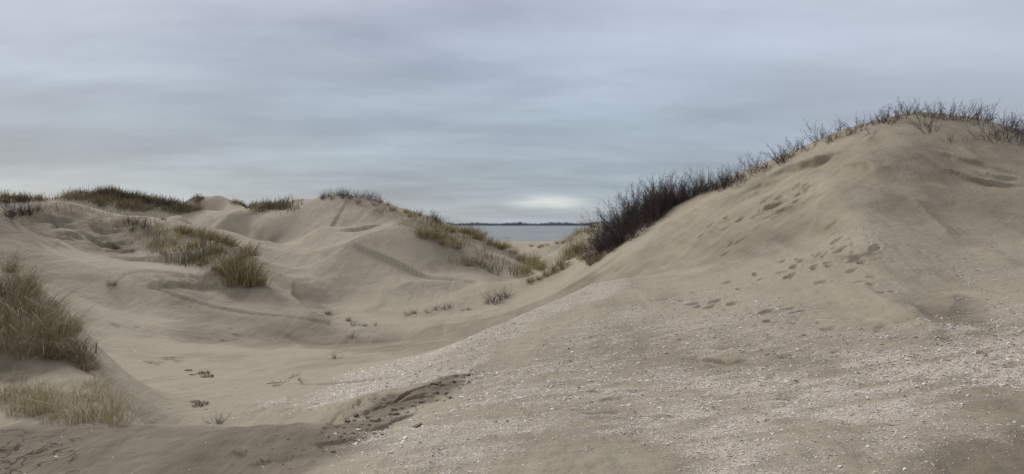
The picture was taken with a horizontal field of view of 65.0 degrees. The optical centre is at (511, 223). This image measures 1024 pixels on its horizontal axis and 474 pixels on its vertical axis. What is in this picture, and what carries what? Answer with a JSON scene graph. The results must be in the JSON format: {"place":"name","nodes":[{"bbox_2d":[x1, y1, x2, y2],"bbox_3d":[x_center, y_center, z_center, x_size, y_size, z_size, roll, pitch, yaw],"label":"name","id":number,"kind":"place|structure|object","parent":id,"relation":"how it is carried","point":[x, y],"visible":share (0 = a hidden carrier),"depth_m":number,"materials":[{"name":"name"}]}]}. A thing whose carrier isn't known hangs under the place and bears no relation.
{"place":"outdoors","nodes":[
{"label":"outdoors","id":0,"kind":"place"},
{"bbox_2d":[14,200,600,277],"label":"sparse dune grass","id":1,"kind":"structure","parent":0,"point":[202,243],"depth_m":45.81,"materials":[{"name":"plant"}]},
{"bbox_2d":[0,112,1023,473],"bbox_3d":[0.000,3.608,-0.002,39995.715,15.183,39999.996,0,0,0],"label":"ground","id":2,"kind":"structure","parent":0,"point":[920,200],"depth_m":12.90,"materials":[{"name":"sand"}]},
{"bbox_2d":[0,204,26,219],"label":"buckthorn shrub","id":3,"kind":"object","parent":2,"relation":"on","point":[9,215],"visible":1,"depth_m":29.99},
{"bbox_2d":[0,198,33,215],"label":"buckthorn shrub","id":4,"kind":"object","parent":2,"relation":"on","point":[12,208],"visible":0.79,"depth_m":46.00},
{"bbox_2d":[12,197,36,215],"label":"buckthorn shrub","id":5,"kind":"object","parent":2,"relation":"on","point":[17,208],"visible":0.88,"depth_m":46.11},
{"bbox_2d":[0,393,54,418],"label":"straw grass tuft","id":6,"kind":"object","parent":2,"relation":"on","point":[13,414],"visible":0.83,"depth_m":6.69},
{"bbox_2d":[0,243,66,272],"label":"marram clump","id":7,"kind":"object","parent":2,"relation":"on","point":[13,268],"visible":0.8,"depth_m":10.62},
{"bbox_2d":[3,371,68,398],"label":"straw grass tuft","id":8,"kind":"object","parent":2,"relation":"on","point":[29,387],"visible":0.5,"depth_m":7.32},
{"bbox_2d":[0,373,73,416],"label":"straw grass tuft","id":9,"kind":"object","parent":2,"relation":"on","point":[17,399],"visible":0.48,"depth_m":6.99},
{"bbox_2d":[0,256,77,295],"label":"marram clump","id":10,"kind":"object","parent":2,"relation":"on","point":[1,292],"visible":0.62,"depth_m":9.91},
{"bbox_2d":[0,363,79,401],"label":"straw grass tuft","id":11,"kind":"object","parent":2,"relation":"on","point":[9,389],"visible":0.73,"depth_m":7.36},
{"bbox_2d":[19,396,63,417],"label":"straw grass tuft","id":12,"kind":"object","parent":2,"relation":"on","point":[36,408],"visible":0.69,"depth_m":6.66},
{"bbox_2d":[5,377,78,415],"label":"straw grass tuft","id":13,"kind":"object","parent":2,"relation":"on","point":[49,402],"visible":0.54,"depth_m":6.81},
{"bbox_2d":[0,379,85,421],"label":"straw grass tuft","id":14,"kind":"object","parent":2,"relation":"on","point":[20,407],"visible":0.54,"depth_m":6.83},
{"bbox_2d":[4,368,82,403],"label":"straw grass tuft","id":15,"kind":"object","parent":2,"relation":"on","point":[38,388],"visible":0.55,"depth_m":7.21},
{"bbox_2d":[0,251,91,316],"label":"marram clump","id":16,"kind":"object","parent":2,"relation":"on","point":[18,295],"visible":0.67,"depth_m":9.64,"materials":[{"name":"plant"}]},
{"bbox_2d":[10,375,82,404],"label":"straw grass tuft","id":17,"kind":"object","parent":2,"relation":"on","point":[44,390],"visible":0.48,"depth_m":7.13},
{"bbox_2d":[5,255,94,288],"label":"marram clump","id":18,"kind":"object","parent":2,"relation":"on","point":[31,273],"visible":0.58,"depth_m":10.27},
{"bbox_2d":[12,381,90,418],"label":"straw grass tuft","id":19,"kind":"object","parent":2,"relation":"on","point":[57,405],"visible":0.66,"depth_m":6.68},
{"bbox_2d":[33,408,72,424],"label":"straw grass tuft","id":20,"kind":"object","parent":2,"relation":"on","point":[51,418],"visible":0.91,"depth_m":6.34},
{"bbox_2d":[2,261,110,298],"bbox_3d":[-5.810,0.648,9.882,1.508,0.555,1.786,0,0,10],"label":"marram clump","id":21,"kind":"object","parent":2,"relation":"on","point":[34,285],"visible":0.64,"depth_m":9.98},
{"bbox_2d":[0,306,119,360],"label":"marram clump","id":22,"kind":"object","parent":2,"relation":"on","point":[43,351],"visible":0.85,"depth_m":8.31,"materials":[{"name":"plant"}]},
{"bbox_2d":[38,398,91,419],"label":"straw grass tuft","id":23,"kind":"object","parent":2,"relation":"on","point":[58,409],"visible":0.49,"depth_m":6.58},
{"bbox_2d":[0,275,134,334],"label":"marram clump","id":24,"kind":"object","parent":2,"relation":"on","point":[4,310],"visible":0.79,"depth_m":9.15,"materials":[{"name":"plant"}]},
{"bbox_2d":[0,277,137,338],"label":"marram clump","id":25,"kind":"object","parent":2,"relation":"on","point":[27,321],"visible":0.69,"depth_m":9.02,"materials":[{"name":"plant"}]},
{"bbox_2d":[0,288,141,354],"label":"marram clump","id":26,"kind":"object","parent":2,"relation":"on","point":[18,337],"visible":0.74,"depth_m":8.54,"materials":[{"name":"plant"}]},
{"bbox_2d":[12,304,131,355],"bbox_3d":[-4.742,1.110,8.486,1.767,0.639,2.078,0,0,-43],"label":"marram clump","id":27,"kind":"object","parent":2,"relation":"on","point":[73,344],"visible":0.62,"depth_m":8.58,"materials":[{"name":"plant"}]},
{"bbox_2d":[17,385,126,423],"bbox_3d":[-3.539,1.425,6.466,1.106,0.348,1.252,0,0,-27],"label":"straw grass tuft","id":28,"kind":"object","parent":2,"relation":"on","point":[69,416],"visible":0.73,"depth_m":6.43,"materials":[{"name":"plant"}]},
{"bbox_2d":[17,268,131,320],"bbox_3d":[-5.384,0.836,9.822,1.885,0.728,1.786,0,0,26],"label":"marram clump","id":29,"kind":"object","parent":2,"relation":"on","point":[42,312],"visible":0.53,"depth_m":9.68,"materials":[{"name":"plant"}]},
{"bbox_2d":[49,308,101,332],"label":"marram clump","id":30,"kind":"object","parent":2,"relation":"on","point":[75,320],"visible":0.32,"depth_m":9.73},
{"bbox_2d":[13,288,144,341],"bbox_3d":[-4.896,0.983,9.210,1.885,0.728,1.786,0,0,31],"label":"marram clump","id":31,"kind":"object","parent":2,"relation":"on","point":[65,326],"visible":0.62,"depth_m":9.08,"materials":[{"name":"plant"}]},
{"bbox_2d":[23,322,136,360],"bbox_3d":[-4.623,1.182,8.401,1.007,0.459,1.499,0,0,42],"label":"marram clump","id":32,"kind":"object","parent":2,"relation":"on","point":[57,351],"visible":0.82,"depth_m":8.40,"materials":[{"name":"plant"}]},
{"bbox_2d":[46,365,115,406],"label":"straw grass tuft","id":33,"kind":"object","parent":2,"relation":"on","point":[77,396],"visible":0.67,"depth_m":7.17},
{"bbox_2d":[61,408,103,425],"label":"straw grass tuft","id":34,"kind":"object","parent":2,"relation":"on","point":[77,422],"visible":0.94,"depth_m":6.30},
{"bbox_2d":[33,304,136,337],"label":"marram clump","id":35,"kind":"object","parent":2,"relation":"on","point":[72,325],"visible":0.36,"depth_m":9.32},
{"bbox_2d":[37,330,136,364],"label":"marram clump","id":36,"kind":"object","parent":2,"relation":"on","point":[83,358],"visible":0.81,"depth_m":8.48,"materials":[{"name":"plant"}]},
{"bbox_2d":[62,366,121,388],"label":"straw grass tuft","id":37,"kind":"object","parent":2,"relation":"on","point":[100,385],"visible":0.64,"depth_m":7.65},
{"bbox_2d":[60,343,139,371],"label":"marram clump","id":38,"kind":"object","parent":2,"relation":"on","point":[86,368],"visible":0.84,"depth_m":8.31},
{"bbox_2d":[50,371,153,402],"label":"straw grass tuft","id":39,"kind":"object","parent":2,"relation":"on","point":[101,389],"visible":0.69,"depth_m":7.23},
{"bbox_2d":[72,397,144,423],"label":"straw grass tuft","id":40,"kind":"object","parent":2,"relation":"on","point":[123,419],"visible":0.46,"depth_m":6.57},
{"bbox_2d":[85,389,139,415],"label":"straw grass tuft","id":41,"kind":"object","parent":2,"relation":"on","point":[118,404],"visible":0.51,"depth_m":6.91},
{"bbox_2d":[94,407,143,425],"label":"straw grass tuft","id":42,"kind":"object","parent":2,"relation":"on","point":[110,421],"visible":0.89,"depth_m":6.26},
{"bbox_2d":[88,383,159,408],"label":"straw grass tuft","id":43,"kind":"object","parent":2,"relation":"on","point":[110,400],"visible":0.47,"depth_m":7.16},
{"bbox_2d":[47,384,202,429],"bbox_3d":[-3.216,1.422,6.529,0.902,0.334,1.039,0,0,39],"label":"straw grass tuft","id":44,"kind":"object","parent":2,"relation":"on","point":[97,411],"visible":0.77,"depth_m":6.55,"materials":[{"name":"plant"}]},
{"bbox_2d":[70,379,207,429],"bbox_3d":[-3.048,1.425,6.651,1.553,0.473,1.077,0,0,25],"label":"straw grass tuft","id":45,"kind":"object","parent":2,"relation":"on","point":[116,408],"visible":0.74,"depth_m":6.57,"materials":[{"name":"plant"}]},
{"bbox_2d":[0,183,303,215],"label":"dune grass cover","id":46,"kind":"object","parent":2,"relation":"on","point":[79,194],"visible":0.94,"depth_m":77.09,"materials":[{"name":"plant"}]},
{"bbox_2d":[171,217,204,233],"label":"marram tuft","id":47,"kind":"object","parent":2,"relation":"on","point":[184,230],"visible":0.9,"depth_m":44.96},
{"bbox_2d":[197,229,220,239],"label":"marram tuft","id":48,"kind":"object","parent":2,"relation":"on","point":[207,237],"visible":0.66,"depth_m":44.20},
{"bbox_2d":[211,229,231,242],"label":"marram tuft","id":49,"kind":"object","parent":2,"relation":"on","point":[218,240],"visible":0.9,"depth_m":35.69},
{"bbox_2d":[212,257,237,275],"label":"marram tuft","id":50,"kind":"object","parent":2,"relation":"on","point":[223,269],"visible":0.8,"depth_m":33.35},
{"bbox_2d":[213,253,247,276],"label":"marram tuft","id":51,"kind":"object","parent":2,"relation":"on","point":[223,272],"visible":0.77,"depth_m":33.30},
{"bbox_2d":[210,252,250,271],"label":"marram tuft","id":52,"kind":"object","parent":2,"relation":"on","point":[236,263],"visible":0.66,"depth_m":33.79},
{"bbox_2d":[216,231,249,244],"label":"marram tuft","id":53,"kind":"object","parent":2,"relation":"on","point":[226,242],"visible":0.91,"depth_m":35.69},
{"bbox_2d":[227,231,240,246],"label":"marram tuft","id":54,"kind":"object","parent":2,"relation":"on","point":[235,244],"visible":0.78,"depth_m":35.88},
{"bbox_2d":[208,260,260,286],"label":"marram tuft","id":55,"kind":"object","parent":2,"relation":"on","point":[232,282],"visible":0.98,"depth_m":32.84,"materials":[{"name":"plant"}]},
{"bbox_2d":[205,247,270,270],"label":"marram tuft","id":56,"kind":"object","parent":2,"relation":"on","point":[240,262],"visible":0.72,"depth_m":34.13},
{"bbox_2d":[223,241,259,260],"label":"marram tuft","id":57,"kind":"object","parent":2,"relation":"on","point":[241,253],"visible":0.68,"depth_m":34.81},
{"bbox_2d":[230,262,261,280],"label":"marram tuft","id":58,"kind":"object","parent":2,"relation":"on","point":[242,272],"visible":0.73,"depth_m":33.27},
{"bbox_2d":[233,265,265,283],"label":"marram tuft","id":59,"kind":"object","parent":2,"relation":"on","point":[240,280],"visible":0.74,"depth_m":33.24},
{"bbox_2d":[237,240,261,255],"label":"marram tuft","id":60,"kind":"object","parent":2,"relation":"on","point":[252,254],"visible":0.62,"depth_m":37.61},
{"bbox_2d":[237,240,267,255],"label":"marram tuft","id":61,"kind":"object","parent":2,"relation":"on","point":[252,249],"visible":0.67,"depth_m":37.69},
{"bbox_2d":[233,252,280,275],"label":"marram tuft","id":62,"kind":"object","parent":2,"relation":"on","point":[263,268],"visible":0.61,"depth_m":34.13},
{"bbox_2d":[237,265,277,286],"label":"marram tuft","id":63,"kind":"object","parent":2,"relation":"on","point":[251,283],"visible":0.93,"depth_m":33.14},
{"bbox_2d":[243,264,291,285],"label":"marram tuft","id":64,"kind":"object","parent":2,"relation":"on","point":[256,283],"visible":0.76,"depth_m":33.37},
{"bbox_2d":[418,221,440,239],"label":"marram tuft","id":65,"kind":"object","parent":2,"relation":"on","point":[427,236],"visible":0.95,"depth_m":43.73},
{"bbox_2d":[418,214,465,238],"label":"marram tuft","id":66,"kind":"object","parent":2,"relation":"on","point":[442,237],"visible":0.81,"depth_m":44.30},
{"bbox_2d":[433,232,455,245],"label":"marram tuft","id":67,"kind":"object","parent":2,"relation":"on","point":[444,241],"visible":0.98,"depth_m":43.99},
{"bbox_2d":[0,152,1023,473],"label":"shell fragments","id":68,"kind":"object","parent":2,"relation":"on","point":[680,382],"visible":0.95,"depth_m":7.25,"materials":[{"name":"white"}]},
{"bbox_2d":[515,247,540,264],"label":"marram tuft","id":69,"kind":"object","parent":2,"relation":"on","point":[523,260],"visible":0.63,"depth_m":53.86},
{"bbox_2d":[539,263,562,276],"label":"marram tuft","id":70,"kind":"object","parent":2,"relation":"on","point":[544,272],"visible":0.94,"depth_m":35.41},
{"bbox_2d":[551,250,569,265],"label":"marram tuft","id":71,"kind":"object","parent":2,"relation":"on","point":[560,259],"visible":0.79,"depth_m":36.35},
{"bbox_2d":[569,238,588,253],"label":"marram tuft","id":72,"kind":"object","parent":2,"relation":"on","point":[575,244],"visible":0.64,"depth_m":65.48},
{"bbox_2d":[577,238,603,261],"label":"buckthorn shrub","id":73,"kind":"object","parent":2,"relation":"on","point":[597,252],"visible":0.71,"depth_m":30.19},
{"bbox_2d":[580,202,616,241],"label":"buckthorn shrub","id":74,"kind":"object","parent":2,"relation":"on","point":[596,226],"visible":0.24,"depth_m":33.55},
{"bbox_2d":[587,213,628,250],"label":"buckthorn shrub","id":75,"kind":"object","parent":2,"relation":"on","point":[609,246],"visible":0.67,"depth_m":29.39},
{"bbox_2d":[589,225,628,252],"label":"buckthorn shrub","id":76,"kind":"object","parent":2,"relation":"on","point":[609,238],"visible":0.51,"depth_m":29.91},
{"bbox_2d":[588,205,629,242],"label":"buckthorn shrub","id":77,"kind":"object","parent":2,"relation":"on","point":[606,220],"visible":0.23,"depth_m":31.34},
{"bbox_2d":[582,195,638,237],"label":"buckthorn shrub","id":78,"kind":"object","parent":2,"relation":"on","point":[607,219],"visible":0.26,"depth_m":31.04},
{"bbox_2d":[593,201,642,236],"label":"buckthorn shrub","id":79,"kind":"object","parent":2,"relation":"on","point":[603,219],"visible":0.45,"depth_m":30.53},
{"bbox_2d":[603,202,643,244],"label":"buckthorn shrub","id":80,"kind":"object","parent":2,"relation":"on","point":[622,231],"visible":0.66,"depth_m":29.20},
{"bbox_2d":[620,201,646,232],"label":"buckthorn shrub","id":81,"kind":"object","parent":2,"relation":"on","point":[633,218],"visible":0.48,"depth_m":29.23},
{"bbox_2d":[616,214,651,240],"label":"buckthorn shrub","id":82,"kind":"object","parent":2,"relation":"on","point":[631,234],"visible":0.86,"depth_m":28.17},
{"bbox_2d":[610,181,658,220],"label":"buckthorn shrub","id":83,"kind":"object","parent":2,"relation":"on","point":[631,202],"visible":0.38,"depth_m":30.71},
{"bbox_2d":[615,187,662,215],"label":"buckthorn shrub","id":84,"kind":"object","parent":2,"relation":"on","point":[633,202],"visible":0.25,"depth_m":30.16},
{"bbox_2d":[624,188,664,220],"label":"buckthorn shrub","id":85,"kind":"object","parent":2,"relation":"on","point":[643,207],"visible":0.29,"depth_m":28.89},
{"bbox_2d":[622,195,669,231],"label":"buckthorn shrub","id":86,"kind":"object","parent":2,"relation":"on","point":[648,220],"visible":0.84,"depth_m":27.93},
{"bbox_2d":[624,172,680,217],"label":"buckthorn shrub","id":87,"kind":"object","parent":2,"relation":"on","point":[647,191],"visible":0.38,"depth_m":29.72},
{"bbox_2d":[635,195,669,219],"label":"buckthorn shrub","id":88,"kind":"object","parent":2,"relation":"on","point":[656,215],"visible":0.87,"depth_m":27.96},
{"bbox_2d":[631,174,677,214],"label":"buckthorn shrub","id":89,"kind":"object","parent":2,"relation":"on","point":[652,194],"visible":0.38,"depth_m":28.90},
{"bbox_2d":[635,171,678,207],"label":"buckthorn shrub","id":90,"kind":"object","parent":2,"relation":"on","point":[657,192],"visible":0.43,"depth_m":28.71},
{"bbox_2d":[639,182,674,210],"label":"buckthorn shrub","id":91,"kind":"object","parent":2,"relation":"on","point":[659,198],"visible":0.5,"depth_m":28.41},
{"bbox_2d":[640,185,675,215],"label":"buckthorn shrub","id":92,"kind":"object","parent":2,"relation":"on","point":[660,203],"visible":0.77,"depth_m":28.20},
{"bbox_2d":[645,176,677,206],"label":"buckthorn shrub","id":93,"kind":"object","parent":2,"relation":"on","point":[663,190],"visible":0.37,"depth_m":28.62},
{"bbox_2d":[649,173,691,205],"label":"buckthorn shrub","id":94,"kind":"object","parent":2,"relation":"on","point":[670,191],"visible":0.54,"depth_m":28.31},
{"bbox_2d":[660,166,700,202],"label":"buckthorn shrub","id":95,"kind":"object","parent":2,"relation":"on","point":[679,189],"visible":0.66,"depth_m":27.91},
{"bbox_2d":[671,183,689,203],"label":"buckthorn shrub","id":96,"kind":"object","parent":2,"relation":"on","point":[678,196],"visible":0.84,"depth_m":27.95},
{"bbox_2d":[671,174,701,200],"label":"buckthorn shrub","id":97,"kind":"object","parent":2,"relation":"on","point":[692,191],"visible":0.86,"depth_m":27.45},
{"bbox_2d":[682,169,714,196],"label":"buckthorn shrub","id":98,"kind":"object","parent":2,"relation":"on","point":[694,185],"visible":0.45,"depth_m":27.59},
{"bbox_2d":[688,169,710,194],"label":"buckthorn shrub","id":99,"kind":"object","parent":2,"relation":"on","point":[703,177],"visible":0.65,"depth_m":26.84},
{"bbox_2d":[705,169,730,191],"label":"buckthorn shrub","id":100,"kind":"object","parent":2,"relation":"on","point":[724,185],"visible":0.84,"depth_m":25.39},
{"bbox_2d":[715,168,745,186],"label":"buckthorn shrub","id":101,"kind":"object","parent":2,"relation":"on","point":[730,180],"visible":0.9,"depth_m":24.89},
{"bbox_2d":[737,155,768,175],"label":"buckthorn shrub","id":102,"kind":"object","parent":2,"relation":"on","point":[753,166],"visible":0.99,"depth_m":24.57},
{"bbox_2d":[763,144,795,165],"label":"buckthorn shrub","id":103,"kind":"object","parent":2,"relation":"on","point":[783,161],"visible":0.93,"depth_m":23.47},
{"bbox_2d":[759,143,799,162],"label":"buckthorn shrub","id":104,"kind":"object","parent":2,"relation":"on","point":[780,155],"visible":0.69,"depth_m":24.09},
{"bbox_2d":[777,136,803,155],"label":"buckthorn shrub","id":105,"kind":"object","parent":2,"relation":"on","point":[792,146],"visible":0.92,"depth_m":23.68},
{"bbox_2d":[803,119,834,140],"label":"buckthorn shrub","id":106,"kind":"object","parent":2,"relation":"on","point":[817,132],"visible":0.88,"depth_m":23.50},
{"bbox_2d":[836,112,874,132],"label":"buckthorn shrub","id":107,"kind":"object","parent":2,"relation":"on","point":[848,128],"visible":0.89,"depth_m":21.98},
{"bbox_2d":[890,96,921,115],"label":"buckthorn shrub","id":108,"kind":"object","parent":2,"relation":"on","point":[908,107],"visible":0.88,"depth_m":21.60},
{"bbox_2d":[906,117,943,132],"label":"buckthorn shrub","id":109,"kind":"object","parent":2,"relation":"on","point":[930,128],"visible":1,"depth_m":19.97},
{"bbox_2d":[936,96,970,120],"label":"buckthorn shrub","id":110,"kind":"object","parent":2,"relation":"on","point":[950,111],"visible":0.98,"depth_m":20.50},
{"bbox_2d":[948,100,990,121],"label":"buckthorn shrub","id":111,"kind":"object","parent":2,"relation":"on","point":[969,111],"visible":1,"depth_m":20.35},
{"bbox_2d":[957,100,999,120],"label":"buckthorn shrub","id":112,"kind":"object","parent":2,"relation":"on","point":[979,112],"visible":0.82,"depth_m":20.36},
{"bbox_2d":[961,121,999,140],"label":"buckthorn shrub","id":113,"kind":"object","parent":2,"relation":"on","point":[982,131],"visible":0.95,"depth_m":19.28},
{"bbox_2d":[982,120,1023,143],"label":"buckthorn shrub","id":114,"kind":"object","parent":2,"relation":"on","point":[1004,139],"visible":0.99,"depth_m":19.02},
{"bbox_2d":[985,114,1023,139],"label":"buckthorn shrub","id":115,"kind":"object","parent":2,"relation":"on","point":[1008,125],"visible":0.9,"depth_m":19.28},
{"bbox_2d":[0,0,1023,223],"label":"sky","id":116,"kind":"structure","parent":0,"point":[481,111],"materials":[{"name":"grey"}]},
{"bbox_2d":[452,225,586,225],"bbox_3d":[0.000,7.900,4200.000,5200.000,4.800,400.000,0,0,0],"label":"shore land","id":117,"kind":"structure","parent":0,"point":[524,225],"depth_m":4007.45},
{"bbox_2d":[444,222,611,224],"bbox_3d":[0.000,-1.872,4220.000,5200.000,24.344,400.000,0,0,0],"label":"distant treeline","id":118,"kind":"object","parent":117,"relation":"on","point":[549,223],"visible":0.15,"depth_m":4029.75,"materials":[{"name":"plant"}]},
{"bbox_2d":[459,226,588,240],"bbox_3d":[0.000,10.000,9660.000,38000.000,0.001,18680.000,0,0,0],"label":"sea","id":119,"kind":"structure","parent":0,"point":[533,233],"depth_m":937.26,"materials":[{"name":"liquid"}]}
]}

